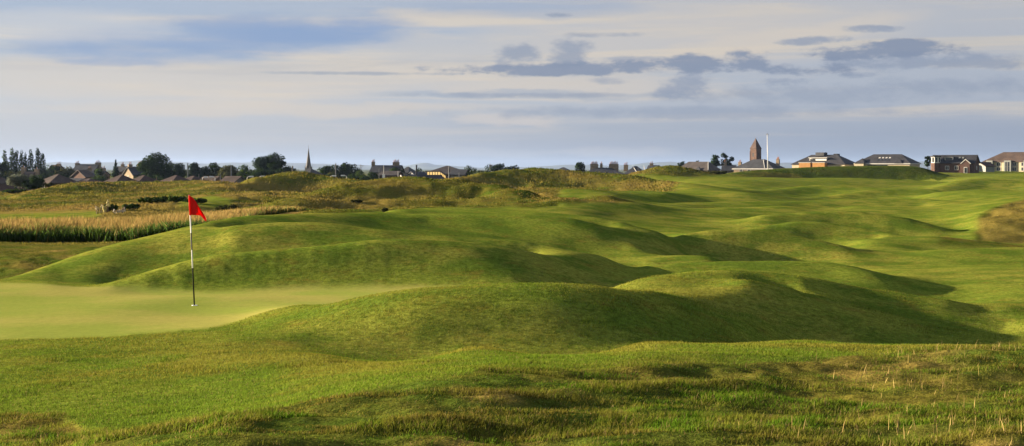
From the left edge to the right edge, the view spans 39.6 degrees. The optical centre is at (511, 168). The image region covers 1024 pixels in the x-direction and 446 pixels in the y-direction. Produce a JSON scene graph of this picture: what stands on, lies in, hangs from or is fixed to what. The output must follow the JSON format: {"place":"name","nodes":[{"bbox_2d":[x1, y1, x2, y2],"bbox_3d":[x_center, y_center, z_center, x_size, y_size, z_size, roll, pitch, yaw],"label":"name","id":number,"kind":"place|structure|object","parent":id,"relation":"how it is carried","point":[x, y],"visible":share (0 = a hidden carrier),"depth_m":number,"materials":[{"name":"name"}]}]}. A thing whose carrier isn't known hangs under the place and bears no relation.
{"place":"outdoors","nodes":[
{"label":"outdoors","id":0,"kind":"place"},
{"bbox_2d":[0,205,305,235],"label":"tall seed grass","id":1,"kind":"structure","parent":0,"point":[38,224],"depth_m":68.71,"materials":[{"name":"beige plant"}]},
{"bbox_2d":[12,160,930,168],"bbox_3d":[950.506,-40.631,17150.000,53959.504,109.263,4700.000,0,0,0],"label":"distant hills","id":2,"kind":"structure","parent":0,"point":[108,165],"depth_m":16156.34,"materials":[{"name":"green plant"}]},
{"bbox_2d":[0,165,1023,445],"bbox_3d":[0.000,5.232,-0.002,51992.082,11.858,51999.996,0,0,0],"label":"ground","id":3,"kind":"structure","parent":0,"point":[884,235],"depth_m":31.61,"materials":[{"name":"green plant"}]},
{"bbox_2d":[1,150,7,173],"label":"poplar tree","id":4,"kind":"object","parent":3,"relation":"on","point":[4,159],"visible":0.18,"depth_m":559.71,"materials":[{"name":"green plant"}]},
{"bbox_2d":[0,162,11,178],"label":"tree","id":5,"kind":"object","parent":3,"relation":"on","point":[4,167],"visible":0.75,"depth_m":520.13,"materials":[{"name":"green plant"}]},
{"bbox_2d":[0,177,13,190],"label":"house","id":6,"kind":"structure","parent":3,"relation":"on","point":[4,185],"depth_m":429.85,"materials":[{"name":"grey brick"}]},
{"bbox_2d":[6,148,14,171],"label":"poplar tree","id":7,"kind":"object","parent":3,"relation":"on","point":[10,158],"visible":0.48,"depth_m":559.39,"materials":[{"name":"green plant"}]},
{"bbox_2d":[4,170,20,186],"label":"tree","id":8,"kind":"object","parent":3,"relation":"on","point":[13,173],"visible":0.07,"depth_m":541.10,"materials":[{"name":"green plant"}]},
{"bbox_2d":[2,188,27,193],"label":"bush","id":9,"kind":"object","parent":3,"relation":"on","point":[13,191],"visible":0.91,"depth_m":199.17,"materials":[{"name":"green plant"}]},
{"bbox_2d":[12,150,18,188],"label":"poplar tree","id":10,"kind":"object","parent":3,"relation":"on","point":[15,162],"visible":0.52,"depth_m":559.50,"materials":[{"name":"green plant"}]},
{"bbox_2d":[17,150,23,173],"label":"poplar tree","id":11,"kind":"object","parent":3,"relation":"on","point":[21,157],"visible":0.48,"depth_m":559.61,"materials":[{"name":"green plant"}]},
{"bbox_2d":[5,174,38,188],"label":"silver bush","id":12,"kind":"object","parent":3,"relation":"on","point":[16,180],"visible":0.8,"depth_m":233.76,"materials":[{"name":"green plant"}]},
{"bbox_2d":[23,152,28,171],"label":"poplar tree","id":13,"kind":"object","parent":3,"relation":"on","point":[24,159],"visible":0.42,"depth_m":559.65,"materials":[{"name":"green plant"}]},
{"bbox_2d":[18,165,39,190],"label":"house","id":14,"kind":"structure","parent":3,"relation":"on","point":[35,172],"depth_m":518.78,"materials":[{"name":"grey brick"}]},
{"bbox_2d":[25,149,35,171],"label":"poplar tree","id":15,"kind":"object","parent":3,"relation":"on","point":[31,161],"visible":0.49,"depth_m":559.57,"materials":[{"name":"green plant"}]},
{"bbox_2d":[21,176,46,189],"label":"bush","id":16,"kind":"object","parent":3,"relation":"on","point":[36,183],"visible":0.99,"depth_m":231.52,"materials":[{"name":"green plant"}]},
{"bbox_2d":[32,148,43,173],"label":"poplar tree","id":17,"kind":"object","parent":3,"relation":"on","point":[37,158],"visible":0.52,"depth_m":559.38,"materials":[{"name":"green plant"}]},
{"bbox_2d":[39,153,47,174],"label":"poplar tree","id":18,"kind":"object","parent":3,"relation":"on","point":[43,167],"visible":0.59,"depth_m":559.53,"materials":[{"name":"green plant"}]},
{"bbox_2d":[45,182,56,186],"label":"bush","id":19,"kind":"object","parent":3,"relation":"on","point":[49,184],"visible":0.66,"depth_m":239.51,"materials":[{"name":"green plant"}]},
{"bbox_2d":[34,173,69,178],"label":"tree","id":20,"kind":"object","parent":3,"relation":"on","point":[43,175],"visible":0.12,"depth_m":480.70,"materials":[{"name":"green plant"}]},
{"bbox_2d":[45,164,61,175],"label":"tree","id":21,"kind":"object","parent":3,"relation":"on","point":[52,169],"visible":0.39,"depth_m":598.94,"materials":[{"name":"green plant"}]},
{"bbox_2d":[42,174,75,187],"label":"house","id":22,"kind":"structure","parent":3,"relation":"on","point":[58,179],"depth_m":328.52,"materials":[{"name":"grey brick"}]},
{"bbox_2d":[53,166,74,177],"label":"tree","id":23,"kind":"object","parent":3,"relation":"on","point":[70,171],"visible":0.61,"depth_m":558.62,"materials":[{"name":"green plant"}]},
{"bbox_2d":[70,178,85,180],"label":"house","id":24,"kind":"structure","parent":3,"relation":"on","point":[77,179],"depth_m":358.95,"materials":[{"name":"stone"}]},
{"bbox_2d":[70,170,94,178],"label":"house","id":25,"kind":"structure","parent":3,"relation":"on","point":[86,174],"depth_m":518.53,"materials":[{"name":"brown brick"}]},
{"bbox_2d":[73,160,101,170],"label":"terraced house","id":26,"kind":"structure","parent":3,"relation":"on","point":[94,167],"depth_m":638.37,"materials":[{"name":"grey stone"}]},
{"bbox_2d":[73,178,103,182],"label":"house","id":27,"kind":"structure","parent":3,"relation":"on","point":[88,180],"depth_m":329.08,"materials":[{"name":"grey tile"}]},
{"bbox_2d":[90,175,105,180],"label":"tree","id":28,"kind":"object","parent":3,"relation":"on","point":[98,177],"visible":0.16,"depth_m":418.86,"materials":[{"name":"green plant"}]},
{"bbox_2d":[95,205,102,213],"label":"flowering plant","id":29,"kind":"object","parent":3,"relation":"on","point":[97,208],"visible":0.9,"depth_m":98.02,"materials":[{"name":"beige plant"}]},
{"bbox_2d":[88,166,111,179],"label":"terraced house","id":30,"kind":"structure","parent":3,"relation":"on","point":[103,169],"depth_m":559.53,"materials":[{"name":"grey stone"}]},
{"bbox_2d":[94,168,109,178],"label":"tree","id":31,"kind":"object","parent":3,"relation":"on","point":[100,172],"visible":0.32,"depth_m":499.13,"materials":[{"name":"green plant"}]},
{"bbox_2d":[102,200,109,211],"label":"flowering plant","id":32,"kind":"object","parent":3,"relation":"on","point":[107,206],"visible":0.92,"depth_m":97.01,"materials":[{"name":"beige plant"}]},
{"bbox_2d":[100,204,118,211],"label":"scrub bush","id":33,"kind":"object","parent":3,"relation":"on","point":[112,207],"visible":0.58,"depth_m":100.92,"materials":[{"name":"green plant"}]},
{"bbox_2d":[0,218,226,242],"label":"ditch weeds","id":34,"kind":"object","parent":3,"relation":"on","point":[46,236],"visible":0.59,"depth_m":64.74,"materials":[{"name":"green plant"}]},
{"bbox_2d":[111,159,118,176],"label":"conifer tree","id":35,"kind":"object","parent":3,"relation":"on","point":[115,172],"visible":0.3,"depth_m":429.68,"materials":[{"name":"green plant"}]},
{"bbox_2d":[113,207,124,212],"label":"flowering plant","id":36,"kind":"object","parent":3,"relation":"on","point":[123,210],"visible":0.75,"depth_m":97.03,"materials":[{"name":"white plant"}]},
{"bbox_2d":[112,162,127,174],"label":"stone house","id":37,"kind":"structure","parent":3,"relation":"on","point":[122,168],"depth_m":558.07,"materials":[{"name":"grey brick"}]},
{"bbox_2d":[104,175,136,181],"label":"house","id":38,"kind":"structure","parent":3,"relation":"on","point":[120,178],"depth_m":343.65,"materials":[{"name":"grey brick"}]},
{"bbox_2d":[122,203,139,209],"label":"scrub bush","id":39,"kind":"object","parent":3,"relation":"on","point":[133,206],"visible":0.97,"depth_m":102.74,"materials":[{"name":"green plant"}]},
{"bbox_2d":[122,162,143,178],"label":"stone house","id":40,"kind":"structure","parent":3,"relation":"on","point":[131,171],"depth_m":468.24,"materials":[{"name":"stone"}]},
{"bbox_2d":[134,175,157,181],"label":"house","id":41,"kind":"structure","parent":3,"relation":"on","point":[143,178],"depth_m":348.90,"materials":[{"name":"brown tile"}]},
{"bbox_2d":[137,197,166,202],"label":"scrub bush","id":42,"kind":"object","parent":3,"relation":"on","point":[150,200],"visible":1,"depth_m":113.57,"materials":[{"name":"green plant"}]},
{"bbox_2d":[136,152,171,180],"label":"tree","id":43,"kind":"object","parent":3,"relation":"on","point":[159,166],"visible":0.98,"depth_m":448.32,"materials":[{"name":"green plant"}]},
{"bbox_2d":[133,170,184,180],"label":"tree","id":44,"kind":"object","parent":3,"relation":"on","point":[150,175],"visible":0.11,"depth_m":463.13,"materials":[{"name":"green plant"}]},
{"bbox_2d":[160,163,186,177],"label":"tree","id":45,"kind":"object","parent":3,"relation":"on","point":[178,169],"visible":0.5,"depth_m":453.35,"materials":[{"name":"green plant"}]},
{"bbox_2d":[160,195,188,201],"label":"scrub bush","id":46,"kind":"object","parent":3,"relation":"on","point":[176,198],"visible":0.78,"depth_m":117.61,"materials":[{"name":"green plant"}]},
{"bbox_2d":[161,175,189,181],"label":"house","id":47,"kind":"structure","parent":3,"relation":"on","point":[175,178],"depth_m":343.75,"materials":[{"name":"grey brick"}]},
{"bbox_2d":[185,162,202,177],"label":"tree","id":48,"kind":"object","parent":3,"relation":"on","point":[194,169],"visible":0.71,"depth_m":479.01,"materials":[{"name":"green plant"}]},
{"bbox_2d":[184,198,206,203],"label":"scrub bush","id":49,"kind":"object","parent":3,"relation":"on","point":[200,200],"visible":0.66,"depth_m":111.76,"materials":[{"name":"green plant"}]},
{"bbox_2d":[188,195,205,305],"bbox_3d":[-6.066,1.641,27.490,0.387,2.258,0.114,0,0,8],"label":"flagstick","id":50,"kind":"object","parent":3,"relation":"on","point":[194,208],"visible":1,"depth_m":27.50,"materials":[{"name":"paint"}]},
{"bbox_2d":[186,176,207,180],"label":"house","id":51,"kind":"structure","parent":3,"relation":"on","point":[190,178],"depth_m":349.24,"materials":[{"name":"brown brick"}]},
{"bbox_2d":[198,162,222,177],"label":"tree","id":52,"kind":"object","parent":3,"relation":"on","point":[206,171],"visible":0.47,"depth_m":478.33,"materials":[{"name":"green plant"}]},
{"bbox_2d":[202,176,222,180],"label":"house","id":53,"kind":"structure","parent":3,"relation":"on","point":[209,178],"depth_m":363.78,"materials":[{"name":"grey brick"}]},
{"bbox_2d":[213,204,238,210],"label":"scrub bush","id":54,"kind":"object","parent":3,"relation":"on","point":[222,208],"visible":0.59,"depth_m":103.65,"materials":[{"name":"green plant"}]},
{"bbox_2d":[217,165,240,177],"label":"tree","id":55,"kind":"object","parent":3,"relation":"on","point":[226,171],"visible":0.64,"depth_m":468.52,"materials":[{"name":"green plant"}]},
{"bbox_2d":[221,176,245,182],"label":"house","id":56,"kind":"structure","parent":3,"relation":"on","point":[237,179],"depth_m":358.88,"materials":[{"name":"grey tile"}]},
{"bbox_2d":[237,164,253,177],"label":"tree","id":57,"kind":"object","parent":3,"relation":"on","point":[245,169],"visible":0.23,"depth_m":438.53,"materials":[{"name":"green plant"}]},
{"bbox_2d":[236,167,272,179],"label":"tree","id":58,"kind":"object","parent":3,"relation":"on","point":[257,173],"visible":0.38,"depth_m":428.92,"materials":[{"name":"green plant"}]},
{"bbox_2d":[251,152,283,175],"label":"tree","id":59,"kind":"object","parent":3,"relation":"on","point":[258,162],"visible":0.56,"depth_m":478.15,"materials":[{"name":"green plant"}]},
{"bbox_2d":[261,161,296,175],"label":"tree","id":60,"kind":"object","parent":3,"relation":"on","point":[274,166],"visible":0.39,"depth_m":439.34,"materials":[{"name":"green plant"}]},
{"bbox_2d":[274,155,285,170],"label":"tree","id":61,"kind":"object","parent":3,"relation":"on","point":[282,163],"visible":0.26,"depth_m":477.55,"materials":[{"name":"green plant"}]},
{"bbox_2d":[305,145,311,169],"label":"church","id":62,"kind":"structure","parent":3,"relation":"on","point":[308,165],"depth_m":899.13,"materials":[{"name":"grey stone"}]},
{"bbox_2d":[305,169,322,174],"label":"hall","id":63,"kind":"structure","parent":3,"relation":"on","point":[313,171],"depth_m":469.40,"materials":[{"name":"grey stone"}]},
{"bbox_2d":[317,165,336,173],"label":"tree","id":64,"kind":"object","parent":3,"relation":"on","point":[328,168],"visible":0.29,"depth_m":499.08,"materials":[{"name":"green plant"}]},
{"bbox_2d":[331,164,345,178],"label":"tree","id":65,"kind":"object","parent":3,"relation":"on","point":[337,173],"visible":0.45,"depth_m":518.99,"materials":[{"name":"green plant"}]},
{"bbox_2d":[326,173,359,179],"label":"tree","id":66,"kind":"object","parent":3,"relation":"on","point":[351,176],"visible":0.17,"depth_m":419.85,"materials":[{"name":"green plant"}]},
{"bbox_2d":[338,162,361,177],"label":"tree","id":67,"kind":"object","parent":3,"relation":"on","point":[347,169],"visible":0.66,"depth_m":518.22,"materials":[{"name":"green plant"}]},
{"bbox_2d":[350,199,362,202],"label":"bush","id":68,"kind":"object","parent":3,"relation":"on","point":[357,200],"visible":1,"depth_m":93.79,"materials":[{"name":"green plant"}]},
{"bbox_2d":[354,170,370,180],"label":"tree","id":69,"kind":"object","parent":3,"relation":"on","point":[361,175],"visible":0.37,"depth_m":429.56,"materials":[{"name":"green plant"}]},
{"bbox_2d":[367,172,381,179],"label":"tree","id":70,"kind":"object","parent":3,"relation":"on","point":[373,176],"visible":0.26,"depth_m":438.92,"materials":[{"name":"green plant"}]},
{"bbox_2d":[369,159,404,174],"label":"terraced house","id":71,"kind":"structure","parent":3,"relation":"on","point":[376,169],"depth_m":558.74,"materials":[{"name":"grey stone"}]},
{"bbox_2d":[378,171,403,177],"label":"workshop","id":72,"kind":"structure","parent":3,"relation":"on","point":[388,174],"depth_m":467.32,"materials":[{"name":"grey brick"}]},
{"bbox_2d":[390,167,404,172],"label":"tree","id":73,"kind":"object","parent":3,"relation":"on","point":[395,169],"visible":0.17,"depth_m":529.83,"materials":[{"name":"green plant"}]},
{"bbox_2d":[404,167,414,174],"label":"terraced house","id":74,"kind":"structure","parent":3,"relation":"on","point":[408,170],"depth_m":597.39,"materials":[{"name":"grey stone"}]},
{"bbox_2d":[408,171,426,174],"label":"cottage","id":75,"kind":"structure","parent":3,"relation":"on","point":[418,173],"depth_m":469.05,"materials":[{"name":"white paint"}]},
{"bbox_2d":[400,175,442,178],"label":"station building","id":76,"kind":"structure","parent":3,"relation":"on","point":[435,176],"depth_m":399.12,"materials":[{"name":"white paint"}]},
{"bbox_2d":[425,171,446,177],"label":"footbridge","id":77,"kind":"object","parent":3,"relation":"on","point":[434,172],"visible":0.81,"depth_m":439.05,"materials":[{"name":"metal"}]},
{"bbox_2d":[425,166,456,178],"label":"goods shed","id":78,"kind":"structure","parent":3,"relation":"on","point":[444,169],"depth_m":515.15,"materials":[{"name":"grey brick"}]},
{"bbox_2d":[450,169,468,177],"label":"shed","id":79,"kind":"structure","parent":3,"relation":"on","point":[455,173],"depth_m":427.64,"materials":[{"name":"metal"}]},
{"bbox_2d":[464,166,476,174],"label":"tree","id":80,"kind":"object","parent":3,"relation":"on","point":[473,171],"visible":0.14,"depth_m":429.77,"materials":[{"name":"green plant"}]},
{"bbox_2d":[484,164,495,171],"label":"tree","id":81,"kind":"object","parent":3,"relation":"on","point":[490,168],"visible":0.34,"depth_m":619.14,"materials":[{"name":"green plant"}]},
{"bbox_2d":[494,163,509,170],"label":"tree","id":82,"kind":"object","parent":3,"relation":"on","point":[500,166],"visible":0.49,"depth_m":618.47,"materials":[{"name":"green plant"}]},
{"bbox_2d":[0,165,1023,271],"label":"dune grass","id":83,"kind":"structure","parent":3,"relation":"on","point":[38,199],"depth_m":131.98,"materials":[{"name":"green plant"}]},
{"bbox_2d":[506,165,519,169],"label":"tree","id":84,"kind":"object","parent":3,"relation":"on","point":[514,167],"visible":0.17,"depth_m":620.07,"materials":[{"name":"green plant"}]},
{"bbox_2d":[575,162,586,171],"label":"tree","id":85,"kind":"object","parent":3,"relation":"on","point":[579,166],"visible":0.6,"depth_m":559.25,"materials":[{"name":"green plant"}]},
{"bbox_2d":[582,161,623,173],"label":"stone house","id":86,"kind":"structure","parent":3,"relation":"on","point":[613,167],"depth_m":538.95,"materials":[{"name":"stone"}]},
{"bbox_2d":[624,163,644,173],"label":"stone house","id":87,"kind":"structure","parent":3,"relation":"on","point":[635,169],"depth_m":568.20,"materials":[{"name":"stone"}]},
{"bbox_2d":[647,161,659,168],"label":"stone house","id":88,"kind":"structure","parent":3,"relation":"on","point":[650,165],"depth_m":599.62,"materials":[{"name":"stone"}]},
{"bbox_2d":[677,161,685,166],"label":"tree","id":89,"kind":"object","parent":3,"relation":"on","point":[682,163],"visible":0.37,"depth_m":619.34,"materials":[{"name":"green plant"}]},
{"bbox_2d":[682,161,720,171],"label":"stone house","id":90,"kind":"structure","parent":3,"relation":"on","point":[706,166],"depth_m":556.77,"materials":[{"name":"stone"}]},
{"bbox_2d":[710,154,719,166],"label":"tree","id":91,"kind":"object","parent":3,"relation":"on","point":[715,162],"visible":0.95,"depth_m":639.09,"materials":[{"name":"green plant"}]},
{"bbox_2d":[708,171,726,173],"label":"bush","id":92,"kind":"object","parent":3,"relation":"on","point":[720,172],"visible":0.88,"depth_m":328.86,"materials":[{"name":"green plant"}]},
{"bbox_2d":[719,153,727,165],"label":"tree","id":93,"kind":"object","parent":3,"relation":"on","point":[723,155],"visible":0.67,"depth_m":639.56,"materials":[{"name":"green plant"}]},
{"bbox_2d":[721,160,736,172],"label":"stone house","id":94,"kind":"structure","parent":3,"relation":"on","point":[727,168],"depth_m":597.97,"materials":[{"name":"stone"}]},
{"bbox_2d":[727,156,734,164],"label":"tree","id":95,"kind":"object","parent":3,"relation":"on","point":[731,158],"visible":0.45,"depth_m":639.51,"materials":[{"name":"green plant"}]},
{"bbox_2d":[750,138,761,160],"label":"church","id":96,"kind":"structure","parent":3,"relation":"on","point":[755,150],"depth_m":858.65,"materials":[{"name":"red stone"}]},
{"bbox_2d":[732,157,783,171],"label":"stone house","id":97,"kind":"structure","parent":3,"relation":"on","point":[756,164],"depth_m":556.93,"materials":[{"name":"stone"}]},
{"bbox_2d":[766,133,768,168],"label":"flagpole","id":98,"kind":"object","parent":3,"relation":"on","point":[767,134],"visible":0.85,"depth_m":451.91,"materials":[{"name":"metal"}]},
{"bbox_2d":[791,152,854,167],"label":"clubhouse","id":99,"kind":"structure","parent":3,"relation":"on","point":[820,159],"depth_m":615.44,"materials":[{"name":"white paint"}]},
{"bbox_2d":[720,166,948,180],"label":"bank grass","id":100,"kind":"structure","parent":3,"relation":"on","point":[763,173],"depth_m":435.18,"materials":[{"name":"green plant"}]},
{"bbox_2d":[738,340,1021,445],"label":"seed stalks","id":101,"kind":"object","parent":3,"relation":"on","point":[933,405],"visible":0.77,"depth_m":9.06,"materials":[{"name":"beige plant"}]},
{"bbox_2d":[854,154,921,166],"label":"clubhouse","id":102,"kind":"structure","parent":3,"relation":"on","point":[887,160],"depth_m":596.32,"materials":[{"name":"white paint"}]},
{"bbox_2d":[924,156,930,166],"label":"tree","id":103,"kind":"object","parent":3,"relation":"on","point":[927,161],"visible":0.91,"depth_m":544.38,"materials":[{"name":"green plant"}]},
{"bbox_2d":[930,155,980,172],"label":"brick house","id":104,"kind":"structure","parent":3,"relation":"on","point":[956,163],"depth_m":516.87,"materials":[{"name":"red brick"}]},
{"bbox_2d":[979,162,995,171],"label":"shed","id":105,"kind":"structure","parent":3,"relation":"on","point":[986,166],"depth_m":537.21,"materials":[{"name":"grey tile"}]},
{"bbox_2d":[982,152,1023,171],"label":"house","id":106,"kind":"structure","parent":3,"relation":"on","point":[1009,161],"depth_m":559.38,"materials":[{"name":"white tile"}]},
{"bbox_2d":[0,344,1023,445],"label":"rough grass","id":107,"kind":"structure","parent":0,"point":[697,422],"depth_m":9.36,"materials":[{"name":"green plant"}]},
{"bbox_2d":[0,0,1023,167],"label":"sky","id":108,"kind":"structure","parent":0,"point":[473,83],"materials":[{"name":"blue"}]}
]}

